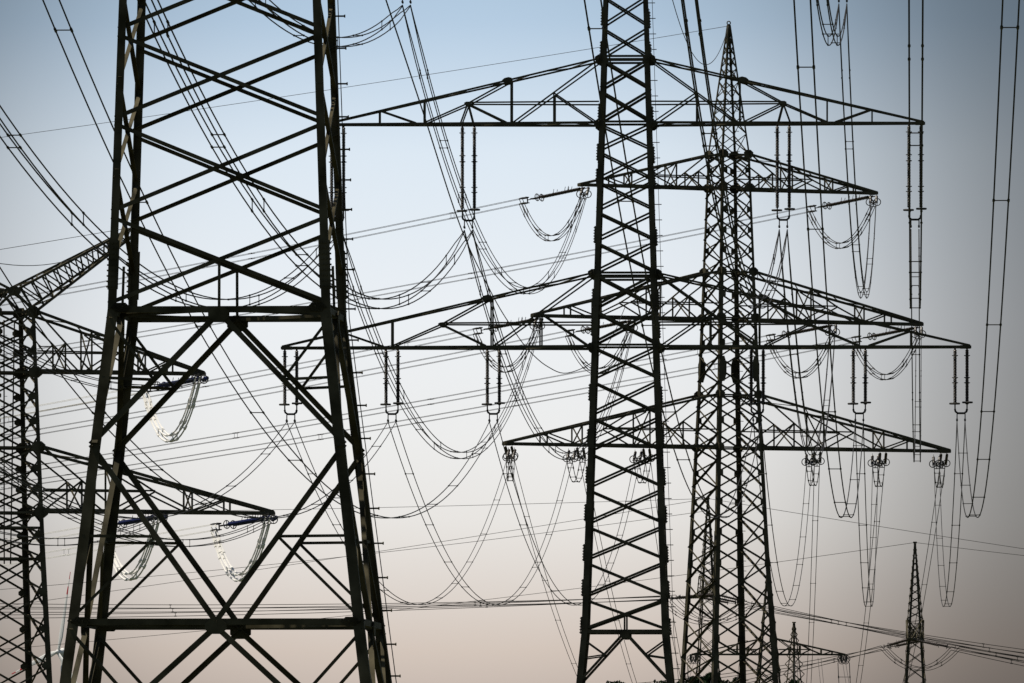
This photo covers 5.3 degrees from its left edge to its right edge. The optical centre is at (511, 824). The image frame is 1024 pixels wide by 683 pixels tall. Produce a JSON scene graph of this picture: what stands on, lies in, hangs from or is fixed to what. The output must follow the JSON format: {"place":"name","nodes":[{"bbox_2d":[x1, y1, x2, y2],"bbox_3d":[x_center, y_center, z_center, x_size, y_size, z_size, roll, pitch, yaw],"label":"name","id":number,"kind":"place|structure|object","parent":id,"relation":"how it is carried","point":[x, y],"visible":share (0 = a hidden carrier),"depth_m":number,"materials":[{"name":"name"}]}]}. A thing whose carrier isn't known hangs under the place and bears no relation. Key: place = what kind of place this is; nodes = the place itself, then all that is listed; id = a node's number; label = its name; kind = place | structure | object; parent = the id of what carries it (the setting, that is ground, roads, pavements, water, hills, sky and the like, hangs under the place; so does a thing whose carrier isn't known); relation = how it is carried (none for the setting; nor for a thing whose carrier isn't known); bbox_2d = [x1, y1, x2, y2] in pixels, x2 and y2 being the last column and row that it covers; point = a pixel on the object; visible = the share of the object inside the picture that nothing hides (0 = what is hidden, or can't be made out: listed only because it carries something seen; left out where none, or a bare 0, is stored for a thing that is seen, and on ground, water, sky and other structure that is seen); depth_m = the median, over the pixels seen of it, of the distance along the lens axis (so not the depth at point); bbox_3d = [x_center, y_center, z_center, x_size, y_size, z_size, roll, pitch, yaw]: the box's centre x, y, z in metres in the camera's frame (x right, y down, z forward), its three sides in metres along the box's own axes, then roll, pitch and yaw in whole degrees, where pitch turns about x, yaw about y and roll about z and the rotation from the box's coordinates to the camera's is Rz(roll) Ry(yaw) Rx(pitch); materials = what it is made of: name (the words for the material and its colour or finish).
{"place":"outdoors","nodes":[
{"label":"outdoors","id":0,"kind":"place"},
{"bbox_2d":[249,0,410,46],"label":"conductor bundle","id":1,"kind":"object","parent":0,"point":[353,35],"visible":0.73,"depth_m":501.09,"materials":[{"name":"grey"}]},
{"bbox_2d":[8,596,660,612],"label":"conductor bundle","id":2,"kind":"object","parent":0,"point":[343,609],"visible":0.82,"depth_m":1584.78,"materials":[{"name":"grey"}]},
{"bbox_2d":[0,597,657,607],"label":"conductor bundle","id":3,"kind":"object","parent":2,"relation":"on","point":[343,607],"visible":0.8,"depth_m":1592.70,"materials":[{"name":"grey"}]},
{"bbox_2d":[660,597,736,624],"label":"jumper loop","id":4,"kind":"object","parent":3,"relation":"hanging from","point":[697,620],"visible":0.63,"depth_m":1581.90,"materials":[{"name":"grey"}]},
{"bbox_2d":[745,605,1023,652],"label":"conductor bundle","id":5,"kind":"object","parent":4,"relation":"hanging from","point":[894,630],"visible":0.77,"depth_m":1582.81,"materials":[{"name":"grey"}]},
{"bbox_2d":[4,595,675,618],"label":"conductor bundle","id":6,"kind":"object","parent":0,"point":[348,608],"visible":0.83,"depth_m":1575.90,"materials":[{"name":"grey"}]},
{"bbox_2d":[0,0,1023,682],"label":"sky","id":7,"kind":"structure","parent":0,"point":[395,174],"materials":[{"name":"blue"}]},
{"bbox_3d":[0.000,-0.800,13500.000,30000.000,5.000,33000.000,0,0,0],"label":"ground","id":8,"kind":"structure","parent":0,"visible":0},
{"bbox_2d":[12,572,76,682],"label":"wind turbine","id":9,"kind":"object","parent":8,"relation":"on","point":[59,652],"visible":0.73,"depth_m":5497.54,"materials":[{"name":"white paint"}]},
{"bbox_2d":[0,227,274,682],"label":"lattice pylon","id":10,"kind":"object","parent":8,"relation":"on","point":[25,513],"visible":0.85,"depth_m":734.59,"materials":[{"name":"grey metal"}]},
{"bbox_2d":[101,514,153,527],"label":"strain insulator","id":11,"kind":"object","parent":10,"relation":"attached to","point":[127,522],"visible":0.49,"depth_m":739.68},
{"bbox_2d":[101,519,159,580],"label":"jumper loop","id":12,"kind":"object","parent":11,"relation":"hanging from","point":[131,573],"visible":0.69,"depth_m":734.49,"materials":[{"name":"silver metal"}]},
{"bbox_2d":[150,514,167,522],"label":"strain insulator","id":13,"kind":"object","parent":10,"relation":"attached to","point":[166,518],"visible":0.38,"depth_m":732.75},
{"bbox_2d":[0,516,159,545],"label":"conductor bundle","id":14,"kind":"object","parent":13,"relation":"attached to","point":[66,538],"visible":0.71,"depth_m":640.90,"materials":[{"name":"grey"}]},
{"bbox_2d":[142,376,197,390],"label":"strain insulator","id":15,"kind":"object","parent":10,"relation":"attached to","point":[168,385],"visible":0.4,"depth_m":740.68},
{"bbox_2d":[142,376,200,442],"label":"jumper loop","id":16,"kind":"object","parent":15,"relation":"hanging from","point":[190,406],"visible":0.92,"depth_m":736.07,"materials":[{"name":"silver metal"}]},
{"bbox_2d":[191,373,208,383],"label":"strain insulator","id":17,"kind":"object","parent":10,"relation":"attached to","point":[205,378],"visible":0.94,"depth_m":733.75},
{"bbox_2d":[0,336,199,391],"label":"conductor bundle","id":18,"kind":"object","parent":17,"relation":"attached to","point":[75,373],"visible":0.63,"depth_m":615.55,"materials":[{"name":"grey"}]},
{"bbox_2d":[210,515,263,530],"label":"strain insulator","id":19,"kind":"object","parent":10,"relation":"attached to","point":[233,523],"visible":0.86,"depth_m":742.57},
{"bbox_2d":[3,524,210,565],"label":"conductor bundle","id":20,"kind":"object","parent":19,"relation":"attached to","point":[116,546],"visible":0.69,"depth_m":752.29,"materials":[{"name":"silver metal"}]},
{"bbox_2d":[260,513,277,523],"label":"strain insulator","id":21,"kind":"object","parent":10,"relation":"attached to","point":[272,520],"visible":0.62,"depth_m":735.41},
{"bbox_2d":[0,462,270,546],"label":"conductor bundle","id":22,"kind":"object","parent":21,"relation":"attached to","point":[26,489],"visible":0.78,"depth_m":579.60,"materials":[{"name":"grey"}]},
{"bbox_2d":[210,517,269,581],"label":"jumper loop","id":23,"kind":"object","parent":21,"relation":"hanging from","point":[220,551],"visible":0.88,"depth_m":739.42,"materials":[{"name":"silver metal"}]},
{"bbox_2d":[60,0,400,682],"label":"lattice pylon","id":24,"kind":"object","parent":8,"relation":"on","point":[363,577],"visible":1,"depth_m":228.14,"materials":[{"name":"black metal"}]},
{"bbox_2d":[281,0,970,682],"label":"lattice pylon","id":25,"kind":"object","parent":8,"relation":"on","point":[599,274],"visible":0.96,"depth_m":548.90,"materials":[{"name":"grey metal"}]},
{"bbox_2d":[279,349,301,421],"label":"suspension insulator","id":26,"kind":"object","parent":25,"relation":"hanging from","point":[296,402],"visible":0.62,"depth_m":550.59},
{"bbox_2d":[0,422,294,518],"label":"conductor bundle","id":27,"kind":"object","parent":26,"relation":"hanging from","point":[2,460],"visible":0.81,"depth_m":450.10,"materials":[{"name":"grey"}]},
{"bbox_2d":[287,423,511,604],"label":"conductor bundle","id":28,"kind":"object","parent":26,"relation":"hanging from","point":[315,473],"visible":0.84,"depth_m":672.98,"materials":[{"name":"grey"}]},
{"bbox_2d":[329,126,348,221],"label":"suspension insulator","id":29,"kind":"object","parent":25,"relation":"hanging from","point":[331,187],"visible":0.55,"depth_m":550.49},
{"bbox_2d":[0,105,333,305],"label":"conductor bundle","id":30,"kind":"object","parent":29,"relation":"hanging from","point":[83,213],"visible":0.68,"depth_m":385.26,"materials":[{"name":"grey"}]},
{"bbox_2d":[380,349,403,421],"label":"suspension insulator","id":31,"kind":"object","parent":25,"relation":"hanging from","point":[397,402],"visible":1,"depth_m":550.39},
{"bbox_2d":[0,267,395,518],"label":"conductor bundle","id":32,"kind":"object","parent":31,"relation":"hanging from","point":[244,516],"visible":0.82,"depth_m":375.29,"materials":[{"name":"grey"}]},
{"bbox_2d":[457,125,479,228],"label":"suspension insulator","id":33,"kind":"object","parent":25,"relation":"hanging from","point":[462,161],"visible":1,"depth_m":550.24,"materials":[{"name":"ceramic"}]},
{"bbox_2d":[146,0,472,308],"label":"conductor bundle","id":34,"kind":"object","parent":33,"relation":"hanging from","point":[278,232],"visible":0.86,"depth_m":375.27,"materials":[{"name":"grey"}]},
{"bbox_2d":[482,348,504,421],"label":"suspension insulator","id":35,"kind":"object","parent":25,"relation":"hanging from","point":[499,383],"visible":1,"depth_m":550.19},
{"bbox_2d":[42,0,496,518],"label":"conductor bundle","id":36,"kind":"object","parent":35,"relation":"hanging from","point":[147,203],"visible":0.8,"depth_m":325.58,"materials":[{"name":"grey"}]},
{"bbox_2d":[746,348,768,420],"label":"suspension insulator","id":37,"kind":"object","parent":25,"relation":"hanging from","point":[763,383],"visible":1,"depth_m":549.69,"materials":[{"name":"ceramic"}]},
{"bbox_2d":[584,0,761,517],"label":"conductor bundle","id":38,"kind":"object","parent":37,"relation":"hanging from","point":[632,201],"visible":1,"depth_m":312.85,"materials":[{"name":"grey"}]},
{"bbox_2d":[771,124,794,227],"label":"suspension insulator","id":39,"kind":"object","parent":25,"relation":"hanging from","point":[789,161],"visible":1,"depth_m":549.63,"materials":[{"name":"ceramic"}]},
{"bbox_2d":[681,0,787,308],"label":"conductor bundle","id":40,"kind":"object","parent":39,"relation":"hanging from","point":[703,133],"visible":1,"depth_m":362.00,"materials":[{"name":"grey"}]},
{"bbox_2d":[816,0,846,45],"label":"conductor bundle","id":41,"kind":"object","parent":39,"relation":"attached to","point":[834,25],"visible":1,"depth_m":462.17,"materials":[{"name":"grey"}]},
{"bbox_2d":[848,348,870,420],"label":"suspension insulator","id":42,"kind":"object","parent":25,"relation":"hanging from","point":[865,382],"visible":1,"depth_m":549.49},
{"bbox_2d":[793,0,863,517],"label":"conductor bundle","id":43,"kind":"object","parent":42,"relation":"hanging from","point":[822,228],"visible":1,"depth_m":312.24,"materials":[{"name":"grey"}]},
{"bbox_2d":[903,124,926,227],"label":"suspension insulator","id":44,"kind":"object","parent":25,"relation":"hanging from","point":[919,191],"visible":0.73,"depth_m":549.39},
{"bbox_2d":[908,0,923,308],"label":"conductor bundle","id":45,"kind":"object","parent":44,"relation":"hanging from","point":[921,222],"visible":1,"depth_m":355.40,"materials":[{"name":"grey"}]},
{"bbox_2d":[949,348,972,420],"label":"suspension insulator","id":46,"kind":"object","parent":25,"relation":"hanging from","point":[966,401],"visible":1,"depth_m":549.30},
{"bbox_2d":[934,422,964,606],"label":"conductor bundle","id":47,"kind":"object","parent":46,"relation":"hanging from","point":[952,525],"visible":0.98,"depth_m":623.33,"materials":[{"name":"grey"}]},
{"bbox_2d":[957,0,1019,517],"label":"conductor bundle","id":48,"kind":"object","parent":46,"relation":"hanging from","point":[993,201],"visible":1,"depth_m":311.46,"materials":[{"name":"grey"}]},
{"bbox_2d":[696,498,720,676],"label":"lattice pylon","id":49,"kind":"object","parent":8,"relation":"on","point":[703,579],"visible":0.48,"depth_m":1571.17,"materials":[{"name":"grey metal"}]},
{"bbox_2d":[0,511,701,589],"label":"earth wire","id":50,"kind":"object","parent":49,"relation":"attached to","point":[380,552],"visible":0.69,"depth_m":1554.54,"materials":[{"name":"grey"}]},
{"bbox_2d":[502,21,950,682],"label":"lattice pylon","id":51,"kind":"object","parent":8,"relation":"on","point":[738,397],"visible":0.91,"depth_m":845.36,"materials":[{"name":"grey metal"}]},
{"bbox_2d":[6,26,725,136],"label":"earth wire","id":52,"kind":"object","parent":51,"relation":"attached to","point":[378,82],"visible":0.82,"depth_m":864.89,"materials":[{"name":"grey"}]},
{"bbox_2d":[385,0,625,373],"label":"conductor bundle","id":53,"kind":"object","parent":51,"relation":"attached to","point":[450,196],"visible":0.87,"depth_m":454.48,"materials":[{"name":"grey"}]},
{"bbox_2d":[472,317,538,334],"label":"strain insulator","id":54,"kind":"object","parent":51,"relation":"attached to","point":[495,327],"visible":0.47,"depth_m":840.50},
{"bbox_2d":[2,329,474,423],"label":"conductor bundle","id":55,"kind":"object","parent":54,"relation":"attached to","point":[251,372],"visible":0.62,"depth_m":855.18,"materials":[{"name":"grey"}]},
{"bbox_2d":[473,326,537,372],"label":"jumper loop","id":56,"kind":"object","parent":54,"relation":"hanging from","point":[518,361],"visible":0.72,"depth_m":836.35,"materials":[{"name":"grey"}]},
{"bbox_2d":[503,446,517,459],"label":"strain insulator","id":57,"kind":"object","parent":51,"relation":"attached to","point":[511,448],"visible":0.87,"depth_m":838.85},
{"bbox_2d":[511,463,694,677],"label":"conductor bundle","id":58,"kind":"object","parent":57,"relation":"attached to","point":[547,579],"visible":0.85,"depth_m":913.08,"materials":[{"name":"grey"}]},
{"bbox_2d":[530,316,544,331],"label":"strain insulator","id":59,"kind":"object","parent":51,"relation":"attached to","point":[536,326],"visible":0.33,"depth_m":833.95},
{"bbox_2d":[344,240,538,458],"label":"conductor bundle","id":60,"kind":"object","parent":59,"relation":"attached to","point":[440,447],"visible":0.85,"depth_m":639.86,"materials":[{"name":"grey"}]},
{"bbox_2d":[519,186,586,203],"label":"strain insulator","id":61,"kind":"object","parent":51,"relation":"attached to","point":[571,190],"visible":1,"depth_m":841.99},
{"bbox_2d":[2,199,520,305],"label":"conductor bundle","id":62,"kind":"object","parent":61,"relation":"attached to","point":[290,245],"visible":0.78,"depth_m":856.77,"materials":[{"name":"grey"}]},
{"bbox_2d":[563,448,577,463],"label":"strain insulator","id":63,"kind":"object","parent":51,"relation":"attached to","point":[569,457],"visible":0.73,"depth_m":835.21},
{"bbox_2d":[388,422,572,604],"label":"conductor bundle","id":64,"kind":"object","parent":63,"relation":"hanging from","point":[442,544],"visible":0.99,"depth_m":636.62,"materials":[{"name":"grey"}]},
{"bbox_2d":[576,187,591,198],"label":"strain insulator","id":65,"kind":"object","parent":51,"relation":"attached to","point":[587,191],"visible":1,"depth_m":835.73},
{"bbox_2d":[402,7,585,294],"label":"conductor bundle","id":66,"kind":"object","parent":65,"relation":"attached to","point":[427,75],"visible":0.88,"depth_m":616.02,"materials":[{"name":"grey"}]},
{"bbox_2d":[519,194,584,240],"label":"jumper loop","id":67,"kind":"object","parent":65,"relation":"hanging from","point":[538,231],"visible":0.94,"depth_m":839.22,"materials":[{"name":"grey"}]},
{"bbox_2d":[565,320,632,336],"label":"strain insulator","id":68,"kind":"object","parent":51,"relation":"attached to","point":[587,328],"visible":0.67,"depth_m":844.04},
{"bbox_2d":[5,331,564,439],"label":"conductor bundle","id":69,"kind":"object","parent":68,"relation":"attached to","point":[288,389],"visible":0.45,"depth_m":862.59,"materials":[{"name":"grey"}]},
{"bbox_2d":[625,318,637,333],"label":"strain insulator","id":70,"kind":"object","parent":51,"relation":"attached to","point":[628,321],"visible":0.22,"depth_m":837.52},
{"bbox_2d":[464,232,632,459],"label":"conductor bundle","id":71,"kind":"object","parent":70,"relation":"attached to","point":[480,292],"visible":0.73,"depth_m":623.31,"materials":[{"name":"grey"}]},
{"bbox_2d":[629,451,644,464],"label":"strain insulator","id":72,"kind":"object","parent":51,"relation":"attached to","point":[640,456],"visible":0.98,"depth_m":837.76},
{"bbox_2d":[489,422,638,605],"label":"conductor bundle","id":73,"kind":"object","parent":72,"relation":"attached to","point":[530,532],"visible":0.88,"depth_m":617.70,"materials":[{"name":"grey"}]},
{"bbox_2d":[766,325,834,340],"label":"strain insulator","id":74,"kind":"object","parent":51,"relation":"attached to","point":[811,329],"visible":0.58,"depth_m":851.30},
{"bbox_2d":[0,335,765,475],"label":"conductor bundle","id":75,"kind":"object","parent":74,"relation":"attached to","point":[376,408],"visible":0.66,"depth_m":876.11,"materials":[{"name":"grey"}]},
{"bbox_2d":[766,332,833,378],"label":"jumper loop","id":76,"kind":"object","parent":74,"relation":"hanging from","point":[805,371],"visible":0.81,"depth_m":848.35,"materials":[{"name":"grey"}]},
{"bbox_2d":[801,452,816,466],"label":"strain insulator","id":77,"kind":"object","parent":51,"relation":"attached to","point":[807,462],"visible":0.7,"depth_m":844.38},
{"bbox_2d":[753,422,811,605],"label":"conductor bundle","id":78,"kind":"object","parent":77,"relation":"attached to","point":[772,524],"visible":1,"depth_m":624.40,"materials":[{"name":"grey"}]},
{"bbox_2d":[810,452,824,466],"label":"strain insulator","id":79,"kind":"object","parent":51,"relation":"attached to","point":[819,461],"visible":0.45,"depth_m":853.43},
{"bbox_2d":[794,468,819,682],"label":"conductor bundle","id":80,"kind":"object","parent":79,"relation":"attached to","point":[810,581],"visible":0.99,"depth_m":923.58,"materials":[{"name":"grey"}]},
{"bbox_2d":[825,325,839,336],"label":"strain insulator","id":81,"kind":"object","parent":51,"relation":"attached to","point":[835,329],"visible":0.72,"depth_m":845.28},
{"bbox_2d":[779,233,834,461],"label":"conductor bundle","id":82,"kind":"object","parent":81,"relation":"attached to","point":[808,436],"visible":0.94,"depth_m":625.63,"materials":[{"name":"grey"}]},
{"bbox_2d":[807,194,874,211],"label":"strain insulator","id":83,"kind":"object","parent":51,"relation":"attached to","point":[859,198],"visible":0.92,"depth_m":853.21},
{"bbox_2d":[0,207,808,359],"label":"conductor bundle","id":84,"kind":"object","parent":83,"relation":"attached to","point":[460,275],"visible":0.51,"depth_m":873.90,"materials":[{"name":"grey"}]},
{"bbox_2d":[808,202,874,248],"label":"jumper loop","id":85,"kind":"object","parent":83,"relation":"hanging from","point":[839,243],"visible":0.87,"depth_m":850.09,"materials":[{"name":"grey"}]},
{"bbox_2d":[866,193,880,206],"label":"strain insulator","id":86,"kind":"object","parent":51,"relation":"attached to","point":[875,199],"visible":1,"depth_m":846.88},
{"bbox_2d":[839,6,875,298],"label":"conductor bundle","id":87,"kind":"object","parent":86,"relation":"attached to","point":[864,279],"visible":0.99,"depth_m":621.51,"materials":[{"name":"grey"}]},
{"bbox_2d":[868,453,882,467],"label":"strain insulator","id":88,"kind":"object","parent":51,"relation":"attached to","point":[874,463],"visible":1,"depth_m":846.96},
{"bbox_2d":[855,426,877,606],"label":"conductor bundle","id":89,"kind":"object","parent":88,"relation":"attached to","point":[869,569],"visible":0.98,"depth_m":628.36,"materials":[{"name":"grey"}]},
{"bbox_2d":[875,453,889,467],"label":"strain insulator","id":90,"kind":"object","parent":51,"relation":"attached to","point":[885,459],"visible":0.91,"depth_m":855.92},
{"bbox_2d":[818,479,883,682],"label":"conductor bundle","id":91,"kind":"object","parent":90,"relation":"attached to","point":[867,591],"visible":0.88,"depth_m":935.25,"materials":[{"name":"grey"}]},
{"bbox_2d":[851,326,918,342],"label":"strain insulator","id":92,"kind":"object","parent":51,"relation":"attached to","point":[889,332],"visible":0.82,"depth_m":854.99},
{"bbox_2d":[0,337,850,489],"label":"conductor bundle","id":93,"kind":"object","parent":92,"relation":"attached to","point":[416,418],"visible":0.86,"depth_m":881.96,"materials":[{"name":"grey"}]},
{"bbox_2d":[912,325,925,338],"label":"strain insulator","id":94,"kind":"object","parent":51,"relation":"attached to","point":[921,329],"visible":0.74,"depth_m":848.68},
{"bbox_2d":[852,335,918,379],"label":"jumper loop","id":95,"kind":"object","parent":94,"relation":"hanging from","point":[901,367],"visible":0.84,"depth_m":851.55,"materials":[{"name":"grey"}]},
{"bbox_2d":[911,229,921,461],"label":"conductor bundle","id":96,"kind":"object","parent":94,"relation":"attached to","point":[915,424],"visible":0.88,"depth_m":630.36,"materials":[{"name":"grey"}]},
{"bbox_2d":[935,453,949,468],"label":"strain insulator","id":97,"kind":"object","parent":51,"relation":"attached to","point":[946,459],"visible":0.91,"depth_m":858.24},
{"bbox_2d":[842,474,943,682],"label":"conductor bundle","id":98,"kind":"object","parent":97,"relation":"hanging from","point":[921,586],"visible":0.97,"depth_m":929.28,"materials":[{"name":"grey"}]},
{"bbox_2d":[691,569,845,682],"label":"lattice pylon","id":99,"kind":"object","parent":8,"relation":"on","point":[761,656],"visible":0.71,"depth_m":1442.96,"materials":[{"name":"grey metal"}]},
{"bbox_2d":[784,622,803,682],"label":"lattice pylon","id":100,"kind":"object","parent":8,"relation":"on","point":[793,635],"visible":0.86,"depth_m":2062.19,"materials":[{"name":"grey metal"}]},
{"bbox_2d":[904,542,925,682],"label":"lattice pylon","id":101,"kind":"object","parent":8,"relation":"on","point":[910,630],"visible":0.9,"depth_m":1571.02,"materials":[{"name":"grey metal"}]},
{"bbox_2d":[9,543,909,648],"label":"earth wire","id":102,"kind":"object","parent":101,"relation":"attached to","point":[495,598],"visible":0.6,"depth_m":1619.78,"materials":[{"name":"grey"}]},
{"bbox_2d":[748,603,1023,656],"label":"conductor bundle","id":103,"kind":"object","parent":101,"relation":"attached to","point":[895,631],"visible":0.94,"depth_m":1574.95,"materials":[{"name":"grey"}]},
{"bbox_2d":[756,603,1023,660],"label":"conductor bundle","id":104,"kind":"object","parent":101,"relation":"attached to","point":[893,632],"visible":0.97,"depth_m":1565.63,"materials":[{"name":"grey"}]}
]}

